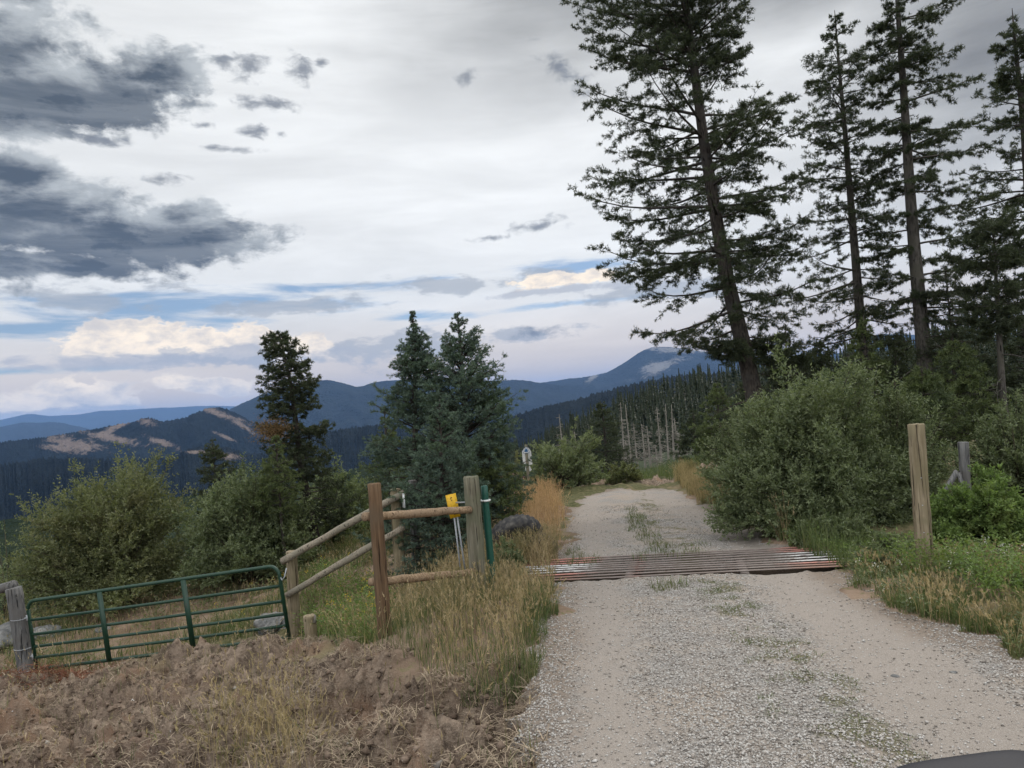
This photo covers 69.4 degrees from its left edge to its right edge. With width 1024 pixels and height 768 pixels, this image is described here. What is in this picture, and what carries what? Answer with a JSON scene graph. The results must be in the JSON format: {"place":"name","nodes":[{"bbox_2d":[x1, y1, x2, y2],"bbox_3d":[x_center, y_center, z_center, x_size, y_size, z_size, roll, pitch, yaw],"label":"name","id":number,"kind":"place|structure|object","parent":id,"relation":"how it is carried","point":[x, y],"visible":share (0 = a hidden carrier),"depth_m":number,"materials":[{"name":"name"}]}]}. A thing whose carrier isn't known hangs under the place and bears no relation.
{"place":"outdoors","nodes":[
{"label":"outdoors","id":0,"kind":"place"},
{"bbox_2d":[0,422,90,441],"bbox_3d":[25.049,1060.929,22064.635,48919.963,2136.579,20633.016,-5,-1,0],"label":"blue hills","id":1,"kind":"structure","parent":0,"point":[20,431],"depth_m":19207.00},
{"bbox_2d":[0,407,280,465],"bbox_3d":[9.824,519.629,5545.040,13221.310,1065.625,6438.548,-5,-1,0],"label":"mountain","id":2,"kind":"structure","parent":0,"point":[141,437],"depth_m":5443.91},
{"bbox_2d":[0,423,423,519],"bbox_3d":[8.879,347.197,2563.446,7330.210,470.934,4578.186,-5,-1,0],"label":"mountain","id":3,"kind":"structure","parent":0,"point":[39,476],"depth_m":2781.22,"materials":[{"name":"plant"}]},
{"bbox_2d":[229,378,611,441],"bbox_3d":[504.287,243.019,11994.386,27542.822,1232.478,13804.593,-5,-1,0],"label":"mountains central","id":4,"kind":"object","parent":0,"point":[344,406],"visible":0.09,"depth_m":11820.15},
{"bbox_2d":[1,347,888,442],"bbox_3d":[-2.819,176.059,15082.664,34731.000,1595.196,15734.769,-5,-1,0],"label":"mountain peak","id":5,"kind":"structure","parent":0,"point":[645,365],"depth_m":15839.02,"materials":[{"name":"stone"}]},
{"bbox_2d":[0,334,914,429],"bbox_3d":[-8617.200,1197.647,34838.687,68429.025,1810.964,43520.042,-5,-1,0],"label":"distant hills","id":6,"kind":"structure","parent":0,"point":[97,419],"depth_m":35393.08,"materials":[{"name":"blue"}]},
{"bbox_2d":[0,346,995,607],"bbox_3d":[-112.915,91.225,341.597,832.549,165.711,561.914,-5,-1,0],"label":"hillside","id":7,"kind":"structure","parent":0,"point":[10,534],"depth_m":542.67,"materials":[{"name":"plant"}]},
{"bbox_2d":[421,311,1023,484],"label":"hillside forest","id":8,"kind":"object","parent":7,"relation":"on","point":[699,386],"visible":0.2,"depth_m":286.45,"materials":[{"name":"plant"}]},
{"bbox_2d":[0,370,1023,767],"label":"ground","id":9,"kind":"structure","parent":0,"point":[658,494],"depth_m":6.52,"materials":[{"name":"gravel"}]},
{"bbox_2d":[0,621,33,649],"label":"rock","id":10,"kind":"object","parent":9,"relation":"on","point":[5,629],"visible":0.26,"depth_m":15.19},
{"bbox_2d":[0,580,34,674],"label":"gate post","id":11,"kind":"object","parent":9,"relation":"on","point":[12,590],"visible":0.77,"depth_m":12.77,"materials":[{"name":"wood"}]},
{"bbox_2d":[25,565,290,670],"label":"metal gate","id":12,"kind":"structure","parent":11,"relation":"attached to","point":[190,626],"depth_m":12.42,"materials":[{"name":"metal"}]},
{"bbox_2d":[0,522,39,623],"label":"leafy shrub","id":13,"kind":"object","parent":9,"relation":"on","point":[4,611],"visible":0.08,"depth_m":23.72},
{"bbox_2d":[33,624,62,639],"bbox_3d":[-9.793,5.219,15.531,0.719,0.292,0.482,-5,-1,16],"label":"rock","id":14,"kind":"object","parent":9,"relation":"on","point":[39,628],"visible":0.41,"depth_m":15.42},
{"bbox_2d":[0,650,120,691],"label":"brush heap","id":15,"kind":"object","parent":9,"relation":"on","point":[66,674],"visible":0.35,"depth_m":11.31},
{"bbox_2d":[0,440,203,625],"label":"willow bush","id":16,"kind":"object","parent":9,"relation":"on","point":[117,540],"visible":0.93,"depth_m":16.89,"materials":[{"name":"plant"}]},
{"bbox_2d":[0,528,425,671],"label":"slope weeds","id":17,"kind":"object","parent":9,"relation":"on","point":[144,623],"depth_m":15.18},
{"bbox_2d":[191,438,237,514],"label":"spruce","id":18,"kind":"object","parent":9,"relation":"on","point":[210,451],"visible":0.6,"depth_m":23.78,"materials":[{"name":"green plant"}]},
{"bbox_2d":[165,451,328,595],"bbox_3d":[-6.219,3.193,17.401,3.517,3.224,3.196,-4,-2,-26],"label":"willow bush","id":19,"kind":"object","parent":9,"relation":"on","point":[234,529],"visible":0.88,"depth_m":16.85,"materials":[{"name":"plant"}]},
{"bbox_2d":[141,629,361,767],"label":"foreground grass","id":20,"kind":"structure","parent":9,"relation":"on","point":[277,719],"depth_m":5.47,"materials":[{"name":"plant"}]},
{"bbox_2d":[11,662,523,767],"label":"bank stones","id":21,"kind":"object","parent":9,"relation":"on","point":[436,765],"visible":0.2,"depth_m":5.52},
{"bbox_2d":[0,635,537,767],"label":"soil clods","id":22,"kind":"object","parent":9,"relation":"on","point":[407,756],"visible":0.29,"depth_m":6.16,"materials":[{"name":"soil"}]},
{"bbox_2d":[253,612,285,635],"bbox_3d":[-4.254,4.286,13.162,0.667,0.403,0.983,-4,-2,-31],"label":"rock","id":23,"kind":"object","parent":9,"relation":"on","point":[266,622],"visible":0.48,"depth_m":12.90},
{"bbox_2d":[0,624,541,767],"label":"foreground green tufts","id":24,"kind":"object","parent":9,"relation":"on","point":[261,719],"visible":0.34,"depth_m":6.10,"materials":[{"name":"green plant"}]},
{"bbox_2d":[0,508,543,673],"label":"meadow grass","id":25,"kind":"structure","parent":9,"relation":"on","point":[228,627],"depth_m":14.47,"materials":[{"name":"plant"}]},
{"bbox_2d":[2,592,548,767],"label":"foreground stalks","id":26,"kind":"object","parent":9,"relation":"on","point":[322,743],"visible":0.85,"depth_m":6.26,"materials":[{"name":"beige plant"}]},
{"bbox_2d":[249,434,307,580],"bbox_3d":[-5.332,2.906,16.898,1.319,3.547,1.142,-4,-2,-33],"label":"young conifer","id":27,"kind":"object","parent":9,"relation":"on","point":[270,467],"visible":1,"depth_m":16.87,"materials":[{"name":"green plant"}]},
{"bbox_2d":[0,629,557,767],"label":"straw litter","id":28,"kind":"object","parent":9,"relation":"on","point":[491,759],"visible":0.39,"depth_m":5.72,"materials":[{"name":"plant"}]},
{"bbox_2d":[243,329,357,558],"bbox_3d":[-5.358,1.624,18.937,2.695,6.220,2.558,-5,-1,0],"label":"spruce tree","id":29,"kind":"object","parent":9,"relation":"on","point":[300,450],"visible":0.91,"depth_m":18.73,"materials":[{"name":"green plant"}]},
{"bbox_2d":[0,459,620,618],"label":"slope forest","id":30,"kind":"object","parent":9,"relation":"on","point":[386,523],"depth_m":30.52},
{"bbox_2d":[303,613,317,638],"bbox_3d":[-2.938,3.633,10.825,0.202,0.580,0.192,-5,-1,0],"label":"post stump","id":31,"kind":"object","parent":9,"relation":"on","point":[308,628],"visible":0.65,"depth_m":10.75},
{"bbox_2d":[297,448,384,553],"bbox_3d":[-5.283,3.494,21.826,3.395,3.200,3.001,-5,-1,0],"label":"willow bush","id":32,"kind":"object","parent":9,"relation":"on","point":[353,486],"visible":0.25,"depth_m":21.57,"materials":[{"name":"plant"}]},
{"bbox_2d":[292,552,397,642],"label":"broadleaf weeds","id":33,"kind":"object","parent":9,"relation":"on","point":[358,598],"depth_m":11.78,"materials":[{"name":"plant"}]},
{"bbox_2d":[280,480,420,638],"bbox_3d":[-2.713,3.031,12.461,2.309,2.576,0.906,-5,-1,0],"label":"rail fence","id":34,"kind":"object","parent":9,"relation":"on","point":[294,586],"visible":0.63,"depth_m":12.27,"materials":[{"name":"wood"}]},
{"bbox_2d":[356,411,409,526],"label":"young conifer","id":35,"kind":"object","parent":9,"relation":"on","point":[393,433],"visible":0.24,"depth_m":18.89,"materials":[{"name":"green plant"}]},
{"bbox_2d":[351,310,458,548],"bbox_3d":[-2.139,1.062,16.076,2.599,5.360,2.645,-6,-2,44],"label":"spruce tree","id":36,"kind":"object","parent":9,"relation":"on","point":[411,369],"visible":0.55,"depth_m":15.75,"materials":[{"name":"green plant"}]},
{"bbox_2d":[361,475,486,639],"bbox_3d":[-0.922,1.915,8.435,0.233,1.812,1.936,-5,-2,32],"label":"fence brace","id":37,"kind":"object","parent":9,"relation":"on","point":[376,516],"visible":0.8,"depth_m":8.10,"materials":[{"name":"wood"}]},
{"bbox_2d":[445,493,466,577],"bbox_3d":[-0.588,1.962,9.415,0.452,1.135,0.181,-6,-2,41],"label":"marker sign","id":38,"kind":"object","parent":37,"relation":"attached to","point":[451,499],"visible":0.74,"depth_m":9.53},
{"bbox_2d":[296,526,564,676],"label":"tall grass","id":39,"kind":"structure","parent":9,"relation":"on","point":[406,596],"depth_m":7.92,"materials":[{"name":"plant"}]},
{"bbox_2d":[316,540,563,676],"bbox_3d":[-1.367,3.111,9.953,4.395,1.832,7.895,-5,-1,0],"label":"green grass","id":40,"kind":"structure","parent":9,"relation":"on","point":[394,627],"depth_m":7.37,"materials":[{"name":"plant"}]},
{"bbox_2d":[384,398,501,585],"bbox_3d":[-1.254,1.935,12.598,2.201,3.404,2.019,-5,-1,0],"label":"spruce tree","id":41,"kind":"object","parent":9,"relation":"on","point":[445,462],"visible":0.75,"depth_m":12.36,"materials":[{"name":"green plant"}]},
{"bbox_2d":[400,311,537,539],"bbox_3d":[-0.990,1.145,15.522,3.019,5.372,3.038,-5,-1,0],"label":"spruce tree","id":42,"kind":"object","parent":9,"relation":"on","point":[468,380],"visible":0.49,"depth_m":15.17,"materials":[{"name":"green plant"}]},
{"bbox_2d":[449,439,527,526],"bbox_3d":[-0.594,2.188,14.969,1.836,2.131,1.701,-5,-1,0],"label":"young conifer","id":43,"kind":"object","parent":9,"relation":"on","point":[490,471],"visible":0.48,"depth_m":14.77,"materials":[{"name":"green plant"}]},
{"bbox_2d":[481,485,496,593],"bbox_3d":[-0.290,2.043,9.304,0.138,1.532,0.140,-5,-1,0],"label":"metal pole","id":44,"kind":"object","parent":9,"relation":"on","point":[485,499],"visible":0.81,"depth_m":9.27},
{"bbox_2d":[421,524,566,693],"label":"golden grass","id":45,"kind":"structure","parent":9,"relation":"on","point":[496,584],"depth_m":7.45,"materials":[{"name":"plant"}]},
{"bbox_2d":[437,574,567,714],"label":"edge grass","id":46,"kind":"structure","parent":9,"relation":"on","point":[533,655],"depth_m":6.08,"materials":[{"name":"plant"}]},
{"bbox_2d":[494,535,527,579],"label":"leafy shrub","id":47,"kind":"object","parent":9,"relation":"on","point":[507,549],"visible":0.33,"depth_m":10.52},
{"bbox_2d":[494,449,534,511],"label":"leafy shrub","id":48,"kind":"object","parent":9,"relation":"on","point":[517,462],"visible":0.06,"depth_m":19.86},
{"bbox_2d":[492,514,542,554],"bbox_3d":[0.056,2.551,12.143,0.964,0.874,0.690,-4,-2,-26],"label":"boulder","id":49,"kind":"object","parent":9,"relation":"on","point":[513,523],"visible":0.27,"depth_m":11.87,"materials":[{"name":"stone"}]},
{"bbox_2d":[522,444,531,491],"bbox_3d":[0.537,2.974,23.930,0.310,2.038,0.120,-5,-1,0],"label":"trail sign","id":50,"kind":"object","parent":9,"relation":"on","point":[526,453],"visible":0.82,"depth_m":23.93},
{"bbox_2d":[484,518,572,569],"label":"grass","id":51,"kind":"structure","parent":9,"relation":"on","point":[538,551],"depth_m":11.38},
{"bbox_2d":[503,474,573,542],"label":"orange grass","id":52,"kind":"structure","parent":9,"relation":"on","point":[537,506],"depth_m":17.06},
{"bbox_2d":[522,532,557,553],"bbox_3d":[0.420,2.661,12.290,0.685,0.593,0.666,-5,-1,0],"label":"scrap tire","id":53,"kind":"object","parent":9,"relation":"on","point":[540,541],"visible":0.09,"depth_m":12.01,"materials":[{"name":"rubber"}]},
{"bbox_2d":[555,415,568,478],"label":"dead snag","id":54,"kind":"object","parent":9,"relation":"on","point":[560,426],"visible":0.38,"depth_m":54.92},
{"bbox_2d":[518,415,610,492],"bbox_3d":[1.948,2.539,26.898,3.462,2.754,2.700,-5,-1,0],"label":"willow bush","id":55,"kind":"object","parent":9,"relation":"on","point":[571,464],"visible":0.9,"depth_m":26.55,"materials":[{"name":"plant"}]},
{"bbox_2d":[560,545,600,569],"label":"grass","id":56,"kind":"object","parent":9,"relation":"on","point":[570,560],"visible":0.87,"depth_m":11.27,"materials":[{"name":"green plant"}]},
{"bbox_2d":[580,401,639,478],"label":"dark conifer","id":57,"kind":"object","parent":9,"relation":"on","point":[611,453],"visible":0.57,"depth_m":39.67,"materials":[{"name":"green plant"}]},
{"bbox_2d":[604,460,643,484],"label":"leafy shrub","id":58,"kind":"object","parent":9,"relation":"on","point":[624,472],"visible":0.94,"depth_m":27.78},
{"bbox_2d":[618,402,629,454],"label":"dead snag","id":59,"kind":"object","parent":9,"relation":"on","point":[622,435],"visible":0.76,"depth_m":69.84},
{"bbox_2d":[621,441,633,467],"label":"dead snag","id":60,"kind":"object","parent":9,"relation":"on","point":[624,458],"visible":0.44,"depth_m":61.80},
{"bbox_2d":[625,405,632,458],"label":"dead snag","id":61,"kind":"object","parent":9,"relation":"on","point":[626,415],"visible":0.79,"depth_m":71.85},
{"bbox_2d":[631,425,641,468],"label":"dead snag","id":62,"kind":"object","parent":9,"relation":"on","point":[635,444],"visible":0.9,"depth_m":74.83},
{"bbox_2d":[634,424,654,467],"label":"dead snag","id":63,"kind":"object","parent":9,"relation":"on","point":[644,451],"visible":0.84,"depth_m":69.81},
{"bbox_2d":[639,427,654,466],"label":"dead snag","id":64,"kind":"object","parent":9,"relation":"on","point":[649,447],"visible":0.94,"depth_m":65.83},
{"bbox_2d":[622,504,674,554],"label":"grass","id":65,"kind":"structure","parent":9,"relation":"on","point":[639,515],"depth_m":14.37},
{"bbox_2d":[645,445,666,467],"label":"dead snag","id":66,"kind":"object","parent":9,"relation":"on","point":[656,458],"visible":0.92,"depth_m":59.83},
{"bbox_2d":[594,450,724,482],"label":"road end grass","id":67,"kind":"structure","parent":9,"relation":"on","point":[646,474],"depth_m":33.20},
{"bbox_2d":[654,409,666,459],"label":"dead snag","id":68,"kind":"object","parent":9,"relation":"on","point":[658,434],"visible":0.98,"depth_m":67.81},
{"bbox_2d":[644,575,688,592],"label":"grass","id":69,"kind":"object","parent":9,"relation":"on","point":[670,583],"visible":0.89,"depth_m":8.68,"materials":[{"name":"green plant"}]},
{"bbox_2d":[664,404,670,459],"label":"dead snag","id":70,"kind":"object","parent":9,"relation":"on","point":[667,437],"visible":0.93,"depth_m":69.83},
{"bbox_2d":[633,537,709,560],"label":"grass","id":71,"kind":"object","parent":9,"relation":"on","point":[670,552],"visible":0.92,"depth_m":11.21,"materials":[{"name":"green plant"}]},
{"bbox_2d":[670,404,674,459],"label":"dead snag","id":72,"kind":"object","parent":9,"relation":"on","point":[673,448],"visible":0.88,"depth_m":65.85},
{"bbox_2d":[668,419,684,457],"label":"dead snag","id":73,"kind":"object","parent":9,"relation":"on","point":[676,433],"visible":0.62,"depth_m":63.85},
{"bbox_2d":[508,547,848,583],"bbox_3d":[2.413,2.561,10.296,4.960,0.173,1.790,-6,-5,12],"label":"cattle guard","id":74,"kind":"object","parent":9,"relation":"on","point":[636,564],"visible":0.69,"depth_m":10.18,"materials":[{"name":"metal"}]},
{"bbox_2d":[669,408,713,462],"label":"thicket conifer","id":75,"kind":"object","parent":9,"relation":"on","point":[683,443],"visible":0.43,"depth_m":41.81,"materials":[{"name":"green plant"}]},
{"bbox_2d":[560,0,836,451],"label":"fir tree","id":76,"kind":"object","parent":9,"relation":"on","point":[740,346],"visible":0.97,"depth_m":18.60,"materials":[{"name":"green plant"}]},
{"bbox_2d":[688,381,733,464],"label":"thicket conifer","id":77,"kind":"object","parent":9,"relation":"on","point":[714,396],"visible":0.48,"depth_m":32.79,"materials":[{"name":"green plant"}]},
{"bbox_2d":[694,390,766,501],"bbox_3d":[5.503,1.500,16.981,2.471,2.714,2.159,-4,-2,-35],"label":"willow bush","id":78,"kind":"object","parent":9,"relation":"on","point":[720,448],"visible":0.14,"depth_m":17.02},
{"bbox_2d":[666,457,801,542],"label":"roadside dry grass","id":79,"kind":"structure","parent":9,"relation":"on","point":[687,478],"depth_m":20.52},
{"bbox_2d":[718,381,770,447],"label":"thicket conifer","id":80,"kind":"object","parent":9,"relation":"on","point":[741,397],"visible":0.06,"depth_m":26.00,"materials":[{"name":"green plant"}]},
{"bbox_2d":[760,324,818,409],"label":"thicket conifer","id":81,"kind":"object","parent":9,"relation":"on","point":[801,361],"visible":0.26,"depth_m":19.81,"materials":[{"name":"green plant"}]},
{"bbox_2d":[699,491,897,568],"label":"roadside green grass","id":82,"kind":"structure","parent":9,"relation":"on","point":[815,551],"depth_m":10.17,"materials":[{"name":"plant"}]},
{"bbox_2d":[689,577,930,767],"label":"track weeds","id":83,"kind":"object","parent":9,"relation":"on","point":[747,626],"visible":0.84,"depth_m":5.29,"materials":[{"name":"green plant"}]},
{"bbox_2d":[697,331,928,546],"bbox_3d":[4.816,0.809,12.387,3.355,3.416,3.212,-3,-2,-37],"label":"willow bush","id":84,"kind":"object","parent":9,"relation":"on","point":[805,453],"visible":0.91,"depth_m":11.73,"materials":[{"name":"plant"}]},
{"bbox_2d":[792,342,844,400],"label":"thicket conifer","id":85,"kind":"object","parent":9,"relation":"on","point":[819,361],"visible":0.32,"depth_m":23.78,"materials":[{"name":"green plant"}]},
{"bbox_2d":[783,523,881,573],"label":"grass","id":86,"kind":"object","parent":9,"relation":"on","point":[869,559],"visible":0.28,"depth_m":9.98,"materials":[{"name":"green plant"}]},
{"bbox_2d":[785,506,882,549],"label":"leafy shrub","id":87,"kind":"object","parent":9,"relation":"on","point":[843,523],"visible":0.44,"depth_m":10.62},
{"bbox_2d":[773,10,913,420],"bbox_3d":[9.226,-3.872,20.543,3.804,13.212,3.498,-4,-2,-30],"label":"conifer tree","id":88,"kind":"object","parent":9,"relation":"on","point":[855,284],"visible":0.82,"depth_m":20.42,"materials":[{"name":"green plant"}]},
{"bbox_2d":[838,315,892,407],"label":"thicket conifer","id":89,"kind":"object","parent":9,"relation":"on","point":[868,334],"visible":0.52,"depth_m":16.95,"materials":[{"name":"green plant"}]},
{"bbox_2d":[839,525,915,572],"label":"leafy shrub","id":90,"kind":"object","parent":9,"relation":"on","point":[877,537],"visible":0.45,"depth_m":8.83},
{"bbox_2d":[871,340,943,422],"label":"thicket conifer","id":91,"kind":"object","parent":9,"relation":"on","point":[903,367],"visible":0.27,"depth_m":21.67,"materials":[{"name":"green plant"}]},
{"bbox_2d":[841,362,980,523],"bbox_3d":[6.524,0.987,12.491,2.374,2.759,2.103,-5,-2,31],"label":"willow bush","id":92,"kind":"object","parent":9,"relation":"on","point":[893,424],"visible":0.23,"depth_m":12.23,"materials":[{"name":"plant"}]},
{"bbox_2d":[907,423,934,575],"bbox_3d":[4.460,1.343,8.060,0.221,1.825,0.201,-4,-1,-25],"label":"wooden post","id":93,"kind":"object","parent":9,"relation":"on","point":[921,509],"visible":0.78,"depth_m":8.00,"materials":[{"name":"wood"}]},
{"bbox_2d":[876,363,974,464],"bbox_3d":[7.837,1.008,13.906,1.839,2.829,1.775,-4,-2,-35],"label":"bush","id":94,"kind":"object","parent":9,"relation":"on","point":[926,380],"visible":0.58,"depth_m":13.73,"materials":[{"name":"green plant"}]},
{"bbox_2d":[852,0,1004,473],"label":"conifer tree","id":95,"kind":"object","parent":9,"relation":"on","point":[904,129],"visible":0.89,"depth_m":18.46,"materials":[{"name":"green plant"}]},
{"bbox_2d":[840,533,1023,657],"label":"verge grass","id":96,"kind":"structure","parent":9,"relation":"on","point":[920,608],"depth_m":6.75,"materials":[{"name":"plant"}]},
{"bbox_2d":[841,537,1023,657],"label":"verge weeds","id":97,"kind":"object","parent":9,"relation":"on","point":[910,580],"depth_m":7.62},
{"bbox_2d":[879,525,1023,603],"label":"verge tall weeds","id":98,"kind":"object","parent":9,"relation":"on","point":[986,580],"visible":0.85,"depth_m":7.62,"materials":[{"name":"green plant"}]},
{"bbox_2d":[907,263,996,441],"bbox_3d":[10.743,-0.303,18.081,1.915,5.321,1.695,-4,-1,-24],"label":"conifer sapling","id":99,"kind":"object","parent":9,"relation":"on","point":[938,340],"visible":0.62,"depth_m":17.95,"materials":[{"name":"green plant"}]},
{"bbox_2d":[902,338,1007,483],"bbox_3d":[8.978,0.709,14.875,1.822,3.297,1.914,-5,-1,0],"label":"bush","id":100,"kind":"object","parent":9,"relation":"on","point":[967,381],"visible":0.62,"depth_m":14.72,"materials":[{"name":"green plant"}]},
{"bbox_2d":[938,442,971,499],"bbox_3d":[6.265,1.594,10.418,0.700,1.511,0.224,-4,-2,-26],"label":"old post","id":101,"kind":"object","parent":9,"relation":"on","point":[963,473],"visible":0.42,"depth_m":10.50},
{"bbox_2d":[906,461,1023,551],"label":"leafy shrub","id":102,"kind":"object","parent":9,"relation":"on","point":[965,511],"visible":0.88,"depth_m":9.31,"materials":[{"name":"green plant"}]},
{"bbox_2d":[934,205,1023,436],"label":"pine tree","id":103,"kind":"object","parent":9,"relation":"on","point":[1005,307],"visible":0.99,"depth_m":14.81,"materials":[{"name":"green plant"}]},
{"bbox_2d":[938,353,1023,458],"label":"thicket conifer","id":104,"kind":"object","parent":9,"relation":"on","point":[985,385],"visible":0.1,"depth_m":17.74,"materials":[{"name":"green plant"}]},
{"bbox_2d":[938,8,1023,388],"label":"conifer tree","id":105,"kind":"object","parent":9,"relation":"on","point":[1002,82],"visible":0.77,"depth_m":19.65,"materials":[{"name":"green plant"}]},
{"bbox_2d":[948,388,1023,499],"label":"leafy shrub","id":106,"kind":"object","parent":9,"relation":"on","point":[999,447],"visible":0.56,"depth_m":12.76,"materials":[{"name":"plant"}]},
{"bbox_2d":[977,323,1023,440],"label":"thicket conifer","id":107,"kind":"object","parent":9,"relation":"on","point":[1012,375],"visible":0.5,"depth_m":17.00,"materials":[{"name":"green plant"}]},
{"bbox_2d":[0,0,1023,419],"label":"sky","id":108,"kind":"structure","parent":0,"point":[183,183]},
{"bbox_2d":[437,342,995,447],"bbox_3d":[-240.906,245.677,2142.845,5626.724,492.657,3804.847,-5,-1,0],"label":"mountain","id":109,"kind":"structure","parent":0,"point":[535,422],"depth_m":2743.86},
{"bbox_2d":[508,500,1023,767],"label":"gravel","id":110,"kind":"structure","parent":0,"point":[708,741],"depth_m":5.14,"materials":[{"name":"gravel"}]},
{"bbox_2d":[897,750,1023,767],"bbox_3d":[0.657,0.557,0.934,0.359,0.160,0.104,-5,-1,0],"label":"hood","id":111,"kind":"object","parent":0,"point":[1003,759],"visible":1,"depth_m":0.95,"materials":[{"name":"black metal"}]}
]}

